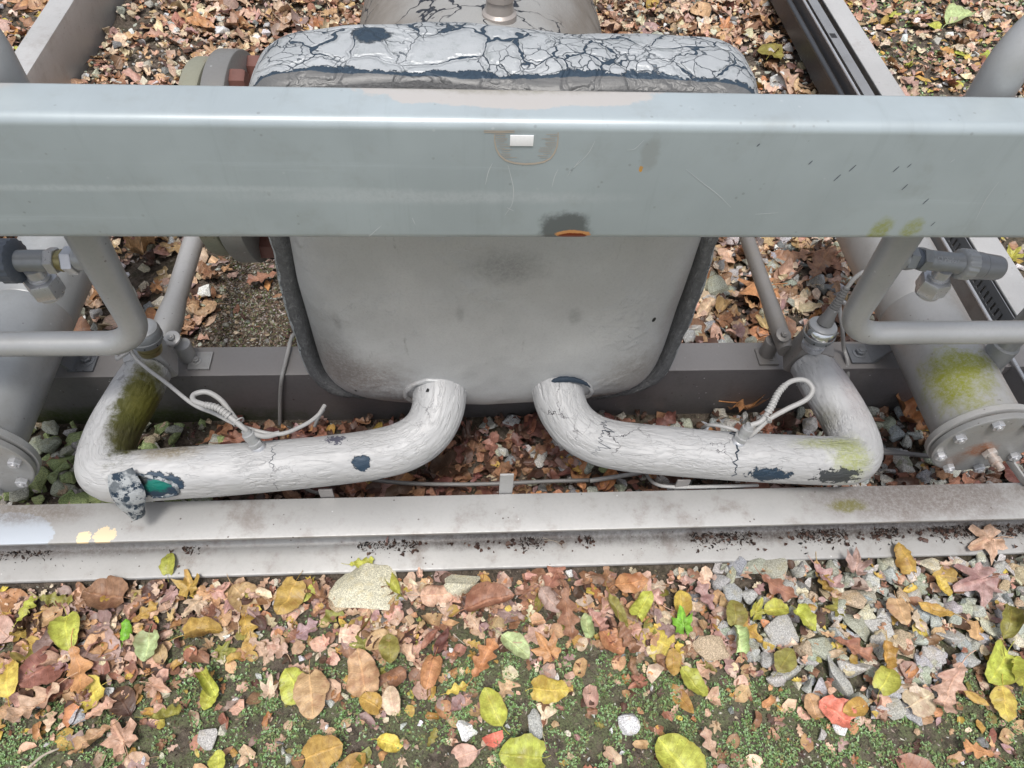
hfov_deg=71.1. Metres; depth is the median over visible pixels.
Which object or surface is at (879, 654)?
stone
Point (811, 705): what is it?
fallen leaf
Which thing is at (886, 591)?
stone
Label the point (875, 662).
stone
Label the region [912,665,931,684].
stone
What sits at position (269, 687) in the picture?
fallen leaf
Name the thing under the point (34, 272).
relief valve
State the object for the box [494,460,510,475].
fallen leaf
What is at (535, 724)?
stone
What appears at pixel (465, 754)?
fallen leaf
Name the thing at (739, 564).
stone
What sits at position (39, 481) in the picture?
stone
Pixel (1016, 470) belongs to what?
flat bar
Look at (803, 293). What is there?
fallen leaf
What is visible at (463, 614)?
fallen leaf
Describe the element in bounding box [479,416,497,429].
stone
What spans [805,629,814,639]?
stone
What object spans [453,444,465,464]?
fallen leaf
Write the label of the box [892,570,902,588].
stone
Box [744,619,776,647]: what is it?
fallen leaf
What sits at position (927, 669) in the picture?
stone
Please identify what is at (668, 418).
fallen leaf
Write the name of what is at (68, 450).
stone
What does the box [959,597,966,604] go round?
stone
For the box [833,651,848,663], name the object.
stone
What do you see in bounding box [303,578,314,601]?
fallen leaf
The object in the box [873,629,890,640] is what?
stone
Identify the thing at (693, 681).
fallen leaf
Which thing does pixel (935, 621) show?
stone
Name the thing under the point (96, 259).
riser pipe
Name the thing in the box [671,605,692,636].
fallen leaf
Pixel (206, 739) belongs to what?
stone
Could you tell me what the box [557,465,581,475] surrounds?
fallen leaf
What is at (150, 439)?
stone
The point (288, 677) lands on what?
fallen leaf
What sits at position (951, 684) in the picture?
fallen leaf
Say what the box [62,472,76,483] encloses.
stone
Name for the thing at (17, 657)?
fallen leaf
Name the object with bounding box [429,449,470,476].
fallen leaf
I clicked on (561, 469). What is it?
stone
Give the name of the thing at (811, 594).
stone
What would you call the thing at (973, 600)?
stone
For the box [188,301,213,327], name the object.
fallen leaf
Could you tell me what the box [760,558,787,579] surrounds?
stone
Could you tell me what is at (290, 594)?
fallen leaf
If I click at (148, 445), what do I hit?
stone
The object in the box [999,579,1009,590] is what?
stone
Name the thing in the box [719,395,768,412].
fallen leaf
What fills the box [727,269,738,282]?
stone
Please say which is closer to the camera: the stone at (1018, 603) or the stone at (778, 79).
the stone at (1018, 603)
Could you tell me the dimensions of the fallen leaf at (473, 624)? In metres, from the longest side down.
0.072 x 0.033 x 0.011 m
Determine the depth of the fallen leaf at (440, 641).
1.34 m
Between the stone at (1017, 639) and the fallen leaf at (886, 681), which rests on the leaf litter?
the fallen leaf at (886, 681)
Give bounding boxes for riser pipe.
[0,29,147,356]
[841,15,1023,344]
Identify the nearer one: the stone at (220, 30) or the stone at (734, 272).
the stone at (734, 272)
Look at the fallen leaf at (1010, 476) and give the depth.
1.55 m
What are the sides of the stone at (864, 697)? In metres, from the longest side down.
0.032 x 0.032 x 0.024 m
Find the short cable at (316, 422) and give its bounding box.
[313,410,324,426]
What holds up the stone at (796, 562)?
on the ground
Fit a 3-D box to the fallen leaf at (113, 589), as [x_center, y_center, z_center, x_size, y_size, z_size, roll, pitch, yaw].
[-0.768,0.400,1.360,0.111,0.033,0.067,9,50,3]
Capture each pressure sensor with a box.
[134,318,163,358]
[801,286,849,354]
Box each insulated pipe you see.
[74,236,466,520]
[532,237,883,484]
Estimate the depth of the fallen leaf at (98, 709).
1.26 m
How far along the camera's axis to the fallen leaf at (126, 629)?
1.33 m
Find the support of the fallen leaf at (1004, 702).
on the leaf litter
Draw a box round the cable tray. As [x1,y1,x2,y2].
[770,0,1023,403]
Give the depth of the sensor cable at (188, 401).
1.28 m
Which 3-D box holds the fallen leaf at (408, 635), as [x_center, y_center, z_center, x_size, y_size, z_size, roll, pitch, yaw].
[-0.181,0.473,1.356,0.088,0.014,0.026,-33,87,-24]
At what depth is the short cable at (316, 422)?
1.32 m
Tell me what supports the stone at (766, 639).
on the ground
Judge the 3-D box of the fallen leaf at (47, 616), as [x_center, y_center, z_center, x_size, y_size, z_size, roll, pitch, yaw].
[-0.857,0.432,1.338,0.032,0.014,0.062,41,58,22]
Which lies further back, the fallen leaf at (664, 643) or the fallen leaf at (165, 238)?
the fallen leaf at (165, 238)
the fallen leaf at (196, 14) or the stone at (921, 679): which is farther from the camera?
the fallen leaf at (196, 14)
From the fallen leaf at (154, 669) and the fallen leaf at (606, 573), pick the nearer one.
the fallen leaf at (154, 669)
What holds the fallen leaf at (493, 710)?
on the ground
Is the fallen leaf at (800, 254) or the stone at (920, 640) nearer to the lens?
the stone at (920, 640)
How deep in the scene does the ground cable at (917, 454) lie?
1.54 m
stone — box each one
[0,499,8,504]
[9,487,28,501]
[17,491,33,502]
[27,466,49,493]
[29,437,43,454]
[31,495,44,504]
[35,422,41,430]
[38,437,61,453]
[41,420,59,434]
[46,455,74,471]
[46,470,58,483]
[50,479,69,496]
[54,461,73,471]
[57,470,68,479]
[57,483,67,495]
[58,490,75,503]
[59,471,70,481]
[60,445,74,455]
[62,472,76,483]
[64,431,82,446]
[69,708,85,724]
[70,492,90,503]
[104,687,113,696]
[141,441,157,448]
[143,435,155,443]
[151,296,163,307]
[154,421,169,434]
[159,422,169,439]
[165,425,182,433]
[197,728,217,750]
[208,434,218,444]
[214,26,229,34]
[217,435,224,443]
[328,563,400,609]
[328,588,347,612]
[444,574,480,596]
[456,720,472,741]
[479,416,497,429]
[495,443,503,455]
[502,414,519,425]
[505,455,515,464]
[528,708,542,738]
[530,449,546,467]
[558,453,581,470]
[568,488,580,492]
[584,463,591,474]
[598,467,607,472]
[614,484,626,491]
[618,713,639,735]
[655,475,669,484]
[673,568,687,576]
[682,418,692,428]
[683,330,695,342]
[688,323,706,331]
[688,591,699,601]
[692,635,729,660]
[702,294,715,299]
[704,271,728,295]
[705,320,714,332]
[710,408,726,418]
[710,574,730,590]
[713,261,718,271]
[714,625,730,639]
[715,259,724,270]
[717,611,725,625]
[722,418,739,431]
[722,583,742,602]
[726,566,735,583]
[726,626,736,640]
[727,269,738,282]
[727,556,746,575]
[728,285,734,297]
[742,558,765,573]
[742,589,757,604]
[745,336,756,342]
[746,649,759,662]
[750,641,758,649]
[758,596,769,605]
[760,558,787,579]
[760,636,776,650]
[760,652,773,667]
[764,615,798,647]
[766,614,775,620]
[766,675,785,686]
[769,71,786,90]
[771,665,800,679]
[772,258,784,267]
[777,240,785,250]
[779,579,795,594]
[787,611,799,622]
[790,566,806,577]
[793,640,812,658]
[794,560,811,571]
[796,406,805,419]
[796,561,805,570]
[796,581,809,590]
[802,417,817,432]
[802,598,817,612]
[802,659,818,666]
[802,674,815,685]
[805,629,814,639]
[807,637,835,661]
[808,591,818,601]
[812,677,827,697]
[823,560,838,576]
[825,582,843,601]
[827,655,853,698]
[828,607,845,622]
[828,627,847,645]
[830,620,844,632]
[832,599,845,606]
[832,724,847,735]
[833,559,840,568]
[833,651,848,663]
[836,658,871,677]
[838,589,866,608]
[841,262,847,268]
[842,614,869,641]
[843,575,853,587]
[848,692,869,705]
[857,604,875,619]
[858,590,876,604]
[861,567,874,576]
[862,573,879,588]
[862,658,877,665]
[863,666,877,678]
[864,616,894,637]
[868,685,881,694]
[869,632,885,653]
[870,705,888,718]
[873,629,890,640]
[874,647,883,659]
[875,421,884,429]
[876,599,886,607]
[876,608,892,623]
[877,558,887,570]
[877,566,898,584]
[877,586,888,596]
[880,474,893,482]
[880,557,895,566]
[883,416,896,430]
[886,697,905,719]
[888,424,905,441]
[888,593,896,598]
[888,693,901,698]
[890,629,914,658]
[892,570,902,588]
[893,455,907,466]
[894,406,903,419]
[894,686,903,692]
[895,456,912,466]
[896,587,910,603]
[897,463,914,474]
[901,683,912,688]
[902,699,922,725]
[905,432,923,439]
[906,566,920,580]
[907,573,926,581]
[907,589,921,597]
[908,575,924,582]
[911,604,929,624]
[912,634,928,645]
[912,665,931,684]
[913,581,927,594]
[913,653,933,672]
[916,469,931,483]
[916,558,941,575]
[916,675,931,686]
[920,666,930,674]
[921,646,933,660]
[926,627,939,643]
[927,645,946,664]
[930,480,948,484]
[930,614,942,630]
[933,663,941,669]
[933,671,942,682]
[936,590,947,595]
[936,629,965,647]
[943,600,962,612]
[946,613,961,626]
[949,556,965,571]
[949,559,968,573]
[953,652,967,667]
[955,653,980,667]
[957,639,973,653]
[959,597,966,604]
[960,603,976,619]
[966,597,976,604]
[966,647,976,657]
[971,605,986,617]
[971,640,981,649]
[975,557,990,566]
[976,552,985,562]
[977,632,990,645]
[980,617,997,637]
[992,561,1005,572]
[996,626,1001,634]
[998,573,1010,580]
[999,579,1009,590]
[1001,591,1012,603]
[1005,563,1014,575]
[1006,633,1023,647]
[1008,563,1023,569]
[1008,650,1022,658]
[1009,567,1023,585]
[1013,597,1023,606]
[1018,624,1023,634]
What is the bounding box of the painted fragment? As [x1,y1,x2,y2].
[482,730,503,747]
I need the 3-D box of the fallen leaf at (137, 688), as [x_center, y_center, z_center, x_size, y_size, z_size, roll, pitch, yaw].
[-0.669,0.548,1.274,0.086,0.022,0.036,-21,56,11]
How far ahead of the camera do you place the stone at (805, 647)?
1.36 m
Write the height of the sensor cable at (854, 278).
0.442 m
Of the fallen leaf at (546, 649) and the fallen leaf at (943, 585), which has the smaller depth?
the fallen leaf at (546, 649)
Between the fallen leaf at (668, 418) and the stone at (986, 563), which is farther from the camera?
the fallen leaf at (668, 418)
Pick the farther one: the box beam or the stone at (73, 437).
the stone at (73, 437)
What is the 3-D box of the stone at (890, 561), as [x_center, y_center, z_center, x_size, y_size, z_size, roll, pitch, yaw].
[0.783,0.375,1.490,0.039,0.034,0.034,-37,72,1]
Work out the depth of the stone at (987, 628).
1.41 m
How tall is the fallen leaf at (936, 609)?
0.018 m
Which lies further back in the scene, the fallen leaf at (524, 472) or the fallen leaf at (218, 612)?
the fallen leaf at (524, 472)
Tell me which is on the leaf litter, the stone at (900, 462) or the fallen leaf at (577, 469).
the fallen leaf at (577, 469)
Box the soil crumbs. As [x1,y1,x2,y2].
[0,0,1023,767]
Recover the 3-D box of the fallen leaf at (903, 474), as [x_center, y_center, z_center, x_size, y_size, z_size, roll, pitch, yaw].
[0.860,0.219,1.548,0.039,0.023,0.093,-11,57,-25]
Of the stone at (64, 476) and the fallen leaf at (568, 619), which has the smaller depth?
the fallen leaf at (568, 619)
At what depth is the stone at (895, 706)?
1.30 m
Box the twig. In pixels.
[27,748,58,767]
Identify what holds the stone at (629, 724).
on the ground
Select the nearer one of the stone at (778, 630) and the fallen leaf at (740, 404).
the stone at (778, 630)
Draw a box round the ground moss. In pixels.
[0,0,1023,767]
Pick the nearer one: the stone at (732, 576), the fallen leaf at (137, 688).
the fallen leaf at (137, 688)
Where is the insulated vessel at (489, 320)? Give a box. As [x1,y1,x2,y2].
[178,0,758,404]
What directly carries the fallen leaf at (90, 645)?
on the leaf litter
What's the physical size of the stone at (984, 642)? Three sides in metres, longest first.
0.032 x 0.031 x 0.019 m
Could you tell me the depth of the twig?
1.19 m
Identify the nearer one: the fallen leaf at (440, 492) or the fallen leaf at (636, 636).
the fallen leaf at (636, 636)
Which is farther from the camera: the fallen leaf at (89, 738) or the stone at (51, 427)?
the stone at (51, 427)
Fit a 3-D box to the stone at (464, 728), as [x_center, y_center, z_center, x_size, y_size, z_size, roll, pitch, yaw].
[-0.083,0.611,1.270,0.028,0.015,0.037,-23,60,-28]
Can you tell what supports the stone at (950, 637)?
on the ground
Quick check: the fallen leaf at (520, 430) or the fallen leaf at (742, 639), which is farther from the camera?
the fallen leaf at (520, 430)
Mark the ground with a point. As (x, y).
(598, 736)
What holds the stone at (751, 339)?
on the ground
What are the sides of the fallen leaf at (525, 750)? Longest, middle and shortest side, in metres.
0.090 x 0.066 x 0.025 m
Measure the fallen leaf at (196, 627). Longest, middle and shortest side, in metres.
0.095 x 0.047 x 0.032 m
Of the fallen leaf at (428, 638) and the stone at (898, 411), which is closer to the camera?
the fallen leaf at (428, 638)
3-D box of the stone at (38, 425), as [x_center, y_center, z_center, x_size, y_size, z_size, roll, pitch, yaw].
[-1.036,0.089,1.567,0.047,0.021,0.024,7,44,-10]
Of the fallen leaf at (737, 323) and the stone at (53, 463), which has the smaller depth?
the stone at (53, 463)
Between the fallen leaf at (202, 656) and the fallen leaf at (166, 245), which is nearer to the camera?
the fallen leaf at (202, 656)
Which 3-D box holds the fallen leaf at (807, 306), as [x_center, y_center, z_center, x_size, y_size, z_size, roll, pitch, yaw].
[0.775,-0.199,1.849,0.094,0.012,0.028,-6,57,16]
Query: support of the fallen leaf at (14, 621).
on the fallen leaf at (19, 624)
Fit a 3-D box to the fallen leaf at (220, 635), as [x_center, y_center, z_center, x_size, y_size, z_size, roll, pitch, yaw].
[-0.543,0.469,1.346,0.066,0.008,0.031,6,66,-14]
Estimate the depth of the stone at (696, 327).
1.79 m
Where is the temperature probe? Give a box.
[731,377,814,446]
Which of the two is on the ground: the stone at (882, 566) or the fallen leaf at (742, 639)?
the stone at (882, 566)
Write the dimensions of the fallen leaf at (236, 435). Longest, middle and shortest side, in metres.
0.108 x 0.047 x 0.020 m
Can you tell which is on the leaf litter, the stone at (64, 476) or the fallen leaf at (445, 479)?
the fallen leaf at (445, 479)
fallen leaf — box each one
[0,588,27,611]
[0,612,16,623]
[0,647,28,673]
[0,659,18,706]
[3,606,30,641]
[4,672,77,723]
[8,692,19,707]
[10,649,33,673]
[11,595,37,629]
[16,687,33,697]
[18,646,64,687]
[25,606,42,636]
[30,591,72,606]
[32,628,53,655]
[32,650,60,668]
[33,678,73,706]
[36,606,65,626]
[47,604,79,650]
[59,730,83,746]
[66,628,93,693]
[67,716,121,754]
[73,582,85,611]
[73,696,116,726]
[74,675,111,712]
[79,616,100,627]
[79,626,120,660]
[81,575,135,609]
[83,622,101,657]
[83,629,114,653]
[85,288,103,308]
[85,609,117,633]
[86,642,107,660]
[87,70,121,77]
[88,290,99,304]
[90,655,109,674]
[100,718,137,758]
[107,685,140,723]
[112,684,149,699]
[113,642,136,658]
[120,619,131,646]
[121,601,157,628]
[122,751,158,764]
[123,236,160,257]
[125,595,149,618]
[132,623,158,661]
[136,290,150,298]
[138,703,181,719]
[141,579,170,600]
[142,656,176,676]
[143,673,171,697]
[155,241,180,252]
[156,236,167,240]
[158,553,174,581]
[159,585,178,604]
[168,616,222,641]
[170,569,198,598]
[182,318,198,329]
[183,593,209,616]
[186,10,210,25]
[186,294,199,309]
[187,300,225,315]
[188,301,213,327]
[189,650,208,663]
[194,664,218,696]
[195,422,232,444]
[196,584,227,603]
[197,260,218,278]
[197,266,233,273]
[199,605,220,634]
[199,689,218,709]
[207,749,224,767]
[208,604,231,626]
[209,423,259,442]
[209,582,229,599]
[213,627,235,640]
[213,639,236,662]
[222,598,240,632]
[227,575,259,613]
[238,605,257,641]
[246,271,276,284]
[249,629,269,665]
[257,638,287,658]
[259,674,279,701]
[272,633,290,659]
[273,570,306,614]
[279,667,305,704]
[282,490,301,498]
[289,618,317,642]
[293,660,329,718]
[295,734,342,767]
[302,425,310,436]
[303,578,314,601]
[304,578,330,606]
[310,609,343,629]
[314,485,338,495]
[339,624,360,645]
[340,483,363,497]
[341,615,372,649]
[342,556,373,567]
[345,478,384,493]
[346,648,379,698]
[347,615,370,634]
[359,691,381,714]
[362,609,380,624]
[365,628,398,649]
[371,733,401,752]
[372,612,407,628]
[378,627,399,662]
[379,666,416,688]
[381,686,399,719]
[385,572,404,598]
[397,578,432,594]
[399,624,426,644]
[399,638,421,667]
[404,631,421,666]
[408,585,452,606]
[409,467,433,479]
[414,629,437,656]
[420,648,442,688]
[425,463,435,477]
[428,627,448,663]
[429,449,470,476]
[432,486,447,495]
[433,461,452,495]
[436,463,469,477]
[436,598,452,627]
[441,681,467,694]
[449,595,466,618]
[451,743,487,767]
[452,596,467,618]
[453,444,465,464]
[453,581,513,616]
[455,434,484,452]
[461,420,476,441]
[462,445,471,479]
[462,638,498,689]
[466,612,484,644]
[479,687,509,734]
[482,432,498,461]
[484,600,521,623]
[489,453,525,479]
[490,456,515,480]
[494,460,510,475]
[494,628,529,658]
[498,420,544,441]
[498,673,520,697]
[499,733,550,767]
[505,433,521,444]
[508,411,537,430]
[513,623,550,644]
[514,421,529,438]
[514,582,537,600]
[515,446,538,466]
[517,463,540,479]
[526,675,569,703]
[530,612,545,625]
[530,631,560,664]
[534,583,559,612]
[534,591,543,618]
[536,702,556,740]
[540,566,565,605]
[546,445,568,459]
[556,571,580,638]
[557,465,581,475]
[561,456,581,473]
[568,455,590,491]
[580,613,594,644]
[584,573,612,584]
[584,597,608,630]
[593,618,624,653]
[600,469,617,490]
[600,590,616,614]
[601,566,618,593]
[605,582,627,626]
[609,572,648,593]
[618,616,640,652]
[628,621,643,640]
[628,674,648,688]
[629,591,653,621]
[629,656,639,685]
[638,578,674,610]
[642,626,674,660]
[646,663,663,682]
[653,605,678,638]
[655,411,675,425]
[655,733,706,767]
[658,475,681,482]
[665,643,681,675]
[670,683,693,713]
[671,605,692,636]
[673,656,707,696]
[674,590,692,615]
[681,644,697,659]
[695,291,718,311]
[695,581,723,619]
[696,660,719,679]
[697,297,716,317]
[700,726,717,767]
[710,322,724,339]
[711,260,731,278]
[714,311,734,330]
[714,629,736,653]
[715,295,733,317]
[717,247,734,262]
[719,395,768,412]
[725,299,740,316]
[726,600,747,625]
[730,321,753,342]
[732,322,744,340]
[734,625,749,661]
[735,251,742,261]
[737,277,787,310]
[738,290,748,305]
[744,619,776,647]
[745,295,760,308]
[748,311,761,325]
[750,597,769,620]
[754,565,797,601]
[755,598,788,615]
[756,43,783,59]
[770,249,796,268]
[772,64,798,93]
[772,648,796,677]
[773,258,802,282]
[773,278,804,296]
[773,408,796,430]
[777,292,789,305]
[781,411,792,430]
[785,297,812,314]
[791,248,824,260]
[791,603,816,630]
[795,302,821,311]
[800,289,807,315]
[804,246,836,280]
[804,693,826,718]
[808,555,843,587]
[810,237,832,243]
[815,557,834,591]
[819,630,872,661]
[819,694,857,728]
[820,292,828,313]
[825,597,846,616]
[830,254,841,275]
[843,696,875,716]
[846,546,872,578]
[872,666,901,695]
[882,632,898,668]
[886,591,911,624]
[887,462,900,472]
[894,542,916,578]
[895,468,908,484]
[896,393,927,429]
[902,686,936,717]
[911,609,928,637]
[918,602,966,620]
[927,465,949,479]
[930,650,975,713]
[931,568,952,595]
[942,3,975,28]
[953,562,1007,607]
[963,739,1005,761]
[964,691,989,705]
[967,690,996,711]
[968,524,1013,565]
[975,472,987,481]
[981,463,1004,483]
[985,639,1023,685]
[985,739,1001,760]
[989,674,1017,721]
[1000,603,1023,655]
[1002,462,1021,482]
[1011,656,1023,694]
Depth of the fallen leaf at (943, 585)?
1.44 m
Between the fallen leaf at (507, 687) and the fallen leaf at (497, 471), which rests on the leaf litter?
the fallen leaf at (507, 687)
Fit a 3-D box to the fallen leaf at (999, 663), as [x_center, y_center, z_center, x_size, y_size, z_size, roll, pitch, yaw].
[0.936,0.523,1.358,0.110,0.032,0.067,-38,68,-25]
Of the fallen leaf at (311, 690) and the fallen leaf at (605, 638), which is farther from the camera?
the fallen leaf at (605, 638)
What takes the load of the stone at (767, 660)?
on the ground
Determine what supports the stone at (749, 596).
on the ground
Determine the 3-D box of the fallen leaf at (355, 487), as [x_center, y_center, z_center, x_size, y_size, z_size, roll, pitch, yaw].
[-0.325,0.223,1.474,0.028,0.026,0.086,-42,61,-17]
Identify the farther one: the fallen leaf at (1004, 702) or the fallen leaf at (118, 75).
the fallen leaf at (118, 75)
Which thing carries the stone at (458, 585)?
on the ground
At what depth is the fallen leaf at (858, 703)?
1.29 m
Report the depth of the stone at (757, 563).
1.45 m
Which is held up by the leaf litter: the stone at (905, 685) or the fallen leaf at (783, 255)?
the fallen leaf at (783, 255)
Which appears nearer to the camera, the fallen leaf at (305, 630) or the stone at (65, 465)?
the fallen leaf at (305, 630)
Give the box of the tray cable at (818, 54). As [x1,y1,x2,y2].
[785,0,844,94]
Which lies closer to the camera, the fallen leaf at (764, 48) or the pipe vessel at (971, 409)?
the pipe vessel at (971, 409)
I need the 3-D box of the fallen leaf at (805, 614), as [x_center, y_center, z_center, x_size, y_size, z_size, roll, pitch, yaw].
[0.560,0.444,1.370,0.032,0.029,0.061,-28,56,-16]
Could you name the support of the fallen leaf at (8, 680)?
on the leaf litter
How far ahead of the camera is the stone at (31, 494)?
1.46 m
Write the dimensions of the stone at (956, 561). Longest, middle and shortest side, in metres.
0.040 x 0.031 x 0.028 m
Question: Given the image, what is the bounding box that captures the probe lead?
[701,423,738,434]
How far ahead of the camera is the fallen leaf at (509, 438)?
1.59 m
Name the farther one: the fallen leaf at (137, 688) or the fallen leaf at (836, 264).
the fallen leaf at (836, 264)
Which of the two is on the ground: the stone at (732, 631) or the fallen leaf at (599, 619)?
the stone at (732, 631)
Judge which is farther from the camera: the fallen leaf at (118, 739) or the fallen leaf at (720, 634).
the fallen leaf at (720, 634)
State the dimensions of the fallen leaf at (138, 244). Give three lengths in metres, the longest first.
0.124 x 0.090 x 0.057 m
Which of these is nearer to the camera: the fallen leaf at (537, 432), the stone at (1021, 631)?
the stone at (1021, 631)
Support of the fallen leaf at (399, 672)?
on the leaf litter
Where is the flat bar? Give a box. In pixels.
[1005,460,1023,485]
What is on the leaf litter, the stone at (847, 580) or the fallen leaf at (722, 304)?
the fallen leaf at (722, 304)
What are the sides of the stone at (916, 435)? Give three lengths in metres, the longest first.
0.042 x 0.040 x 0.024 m
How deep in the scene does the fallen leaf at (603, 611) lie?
1.40 m
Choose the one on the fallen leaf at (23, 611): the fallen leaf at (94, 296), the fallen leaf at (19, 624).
the fallen leaf at (19, 624)
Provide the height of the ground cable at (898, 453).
0.020 m
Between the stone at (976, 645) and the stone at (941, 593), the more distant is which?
the stone at (941, 593)
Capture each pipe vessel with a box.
[0,236,111,495]
[836,237,1023,472]
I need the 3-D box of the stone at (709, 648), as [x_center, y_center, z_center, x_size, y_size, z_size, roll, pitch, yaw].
[0.378,0.502,1.365,0.066,0.029,0.048,-7,63,-8]
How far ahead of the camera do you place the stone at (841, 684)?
1.33 m
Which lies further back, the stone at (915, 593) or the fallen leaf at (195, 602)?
the stone at (915, 593)
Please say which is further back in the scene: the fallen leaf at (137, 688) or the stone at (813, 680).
the stone at (813, 680)
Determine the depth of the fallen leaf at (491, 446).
1.55 m
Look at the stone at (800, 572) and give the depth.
1.46 m
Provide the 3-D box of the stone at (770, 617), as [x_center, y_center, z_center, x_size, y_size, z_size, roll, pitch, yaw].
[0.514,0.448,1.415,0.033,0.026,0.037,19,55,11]
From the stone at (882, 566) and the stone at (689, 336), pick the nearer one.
the stone at (882, 566)
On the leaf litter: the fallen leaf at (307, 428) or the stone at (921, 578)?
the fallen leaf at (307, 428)
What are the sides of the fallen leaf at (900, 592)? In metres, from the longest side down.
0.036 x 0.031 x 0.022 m
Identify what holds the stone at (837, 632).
on the ground
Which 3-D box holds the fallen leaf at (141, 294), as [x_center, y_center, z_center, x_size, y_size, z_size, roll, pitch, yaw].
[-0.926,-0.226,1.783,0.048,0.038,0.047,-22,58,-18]
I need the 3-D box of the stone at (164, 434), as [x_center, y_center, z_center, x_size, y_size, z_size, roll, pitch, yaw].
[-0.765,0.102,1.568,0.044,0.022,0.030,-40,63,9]
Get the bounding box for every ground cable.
[304,488,319,494]
[370,478,588,485]
[589,472,642,482]
[645,474,758,488]
[883,448,928,457]
[884,451,921,457]
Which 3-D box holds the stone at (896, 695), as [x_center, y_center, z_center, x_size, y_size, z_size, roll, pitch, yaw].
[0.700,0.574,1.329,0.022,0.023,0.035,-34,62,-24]
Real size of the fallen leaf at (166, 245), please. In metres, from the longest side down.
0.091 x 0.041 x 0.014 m
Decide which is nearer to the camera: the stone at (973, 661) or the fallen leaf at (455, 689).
the fallen leaf at (455, 689)
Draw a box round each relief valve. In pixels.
[0,238,79,303]
[902,247,1007,301]
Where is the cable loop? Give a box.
[190,389,278,451]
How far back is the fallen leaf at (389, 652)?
1.32 m
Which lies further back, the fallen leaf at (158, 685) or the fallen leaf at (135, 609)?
the fallen leaf at (135, 609)
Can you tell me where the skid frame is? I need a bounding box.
[0,0,1023,583]
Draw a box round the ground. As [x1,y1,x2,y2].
[0,0,1023,767]
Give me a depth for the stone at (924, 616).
1.41 m
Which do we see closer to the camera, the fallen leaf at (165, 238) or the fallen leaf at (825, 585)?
the fallen leaf at (825, 585)
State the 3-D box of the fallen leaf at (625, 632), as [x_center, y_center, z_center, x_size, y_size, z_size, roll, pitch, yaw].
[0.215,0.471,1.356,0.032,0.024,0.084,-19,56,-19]
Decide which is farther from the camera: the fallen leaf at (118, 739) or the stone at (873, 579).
the stone at (873, 579)
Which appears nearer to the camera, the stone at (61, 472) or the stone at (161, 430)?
the stone at (61, 472)
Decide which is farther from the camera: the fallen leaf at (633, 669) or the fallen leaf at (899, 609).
the fallen leaf at (899, 609)
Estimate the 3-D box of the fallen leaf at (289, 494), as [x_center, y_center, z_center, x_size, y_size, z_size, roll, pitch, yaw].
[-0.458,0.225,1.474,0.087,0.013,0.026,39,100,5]
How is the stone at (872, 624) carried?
on the ground
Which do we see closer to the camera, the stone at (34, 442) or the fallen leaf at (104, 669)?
the fallen leaf at (104, 669)
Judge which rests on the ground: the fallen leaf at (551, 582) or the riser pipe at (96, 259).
the fallen leaf at (551, 582)
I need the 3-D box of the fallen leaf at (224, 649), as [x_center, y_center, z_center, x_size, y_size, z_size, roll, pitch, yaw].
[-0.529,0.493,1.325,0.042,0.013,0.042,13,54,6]
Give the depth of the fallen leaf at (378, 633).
1.33 m
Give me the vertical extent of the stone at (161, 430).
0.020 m
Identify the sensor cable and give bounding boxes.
[114,350,325,435]
[838,270,863,378]
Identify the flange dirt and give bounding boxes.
[0,523,1023,574]
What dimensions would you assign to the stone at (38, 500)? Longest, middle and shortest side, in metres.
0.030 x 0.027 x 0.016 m
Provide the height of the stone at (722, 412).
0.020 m
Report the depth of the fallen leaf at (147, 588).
1.38 m
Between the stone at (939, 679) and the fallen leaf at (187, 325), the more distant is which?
the fallen leaf at (187, 325)
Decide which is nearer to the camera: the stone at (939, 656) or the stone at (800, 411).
the stone at (939, 656)
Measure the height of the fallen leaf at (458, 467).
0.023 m
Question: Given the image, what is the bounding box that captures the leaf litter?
[0,0,1023,767]
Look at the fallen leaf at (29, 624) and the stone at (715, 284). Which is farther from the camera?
the stone at (715, 284)
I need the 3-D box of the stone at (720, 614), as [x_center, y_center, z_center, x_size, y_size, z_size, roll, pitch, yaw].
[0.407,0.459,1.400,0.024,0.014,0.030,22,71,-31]
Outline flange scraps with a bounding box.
[166,525,1023,567]
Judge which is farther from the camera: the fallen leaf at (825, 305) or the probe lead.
the fallen leaf at (825, 305)
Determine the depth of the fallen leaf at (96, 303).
1.78 m
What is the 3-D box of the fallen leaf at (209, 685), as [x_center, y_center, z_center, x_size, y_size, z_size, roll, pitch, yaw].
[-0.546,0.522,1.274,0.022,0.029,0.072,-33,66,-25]
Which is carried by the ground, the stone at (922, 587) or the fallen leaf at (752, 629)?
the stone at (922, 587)
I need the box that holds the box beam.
[0,83,1023,236]
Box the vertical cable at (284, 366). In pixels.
[278,332,294,424]
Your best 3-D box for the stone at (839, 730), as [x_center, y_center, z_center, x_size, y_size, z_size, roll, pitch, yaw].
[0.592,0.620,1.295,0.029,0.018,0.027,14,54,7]
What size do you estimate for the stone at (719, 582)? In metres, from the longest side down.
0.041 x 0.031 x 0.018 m
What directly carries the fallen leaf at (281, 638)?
on the leaf litter
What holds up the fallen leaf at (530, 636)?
on the leaf litter
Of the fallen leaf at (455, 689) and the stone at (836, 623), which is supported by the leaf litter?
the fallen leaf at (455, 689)
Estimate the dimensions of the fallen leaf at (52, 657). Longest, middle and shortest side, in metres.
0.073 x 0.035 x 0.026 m
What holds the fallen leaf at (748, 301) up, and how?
on the fallen leaf at (743, 297)
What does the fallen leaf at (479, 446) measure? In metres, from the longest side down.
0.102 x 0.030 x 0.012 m

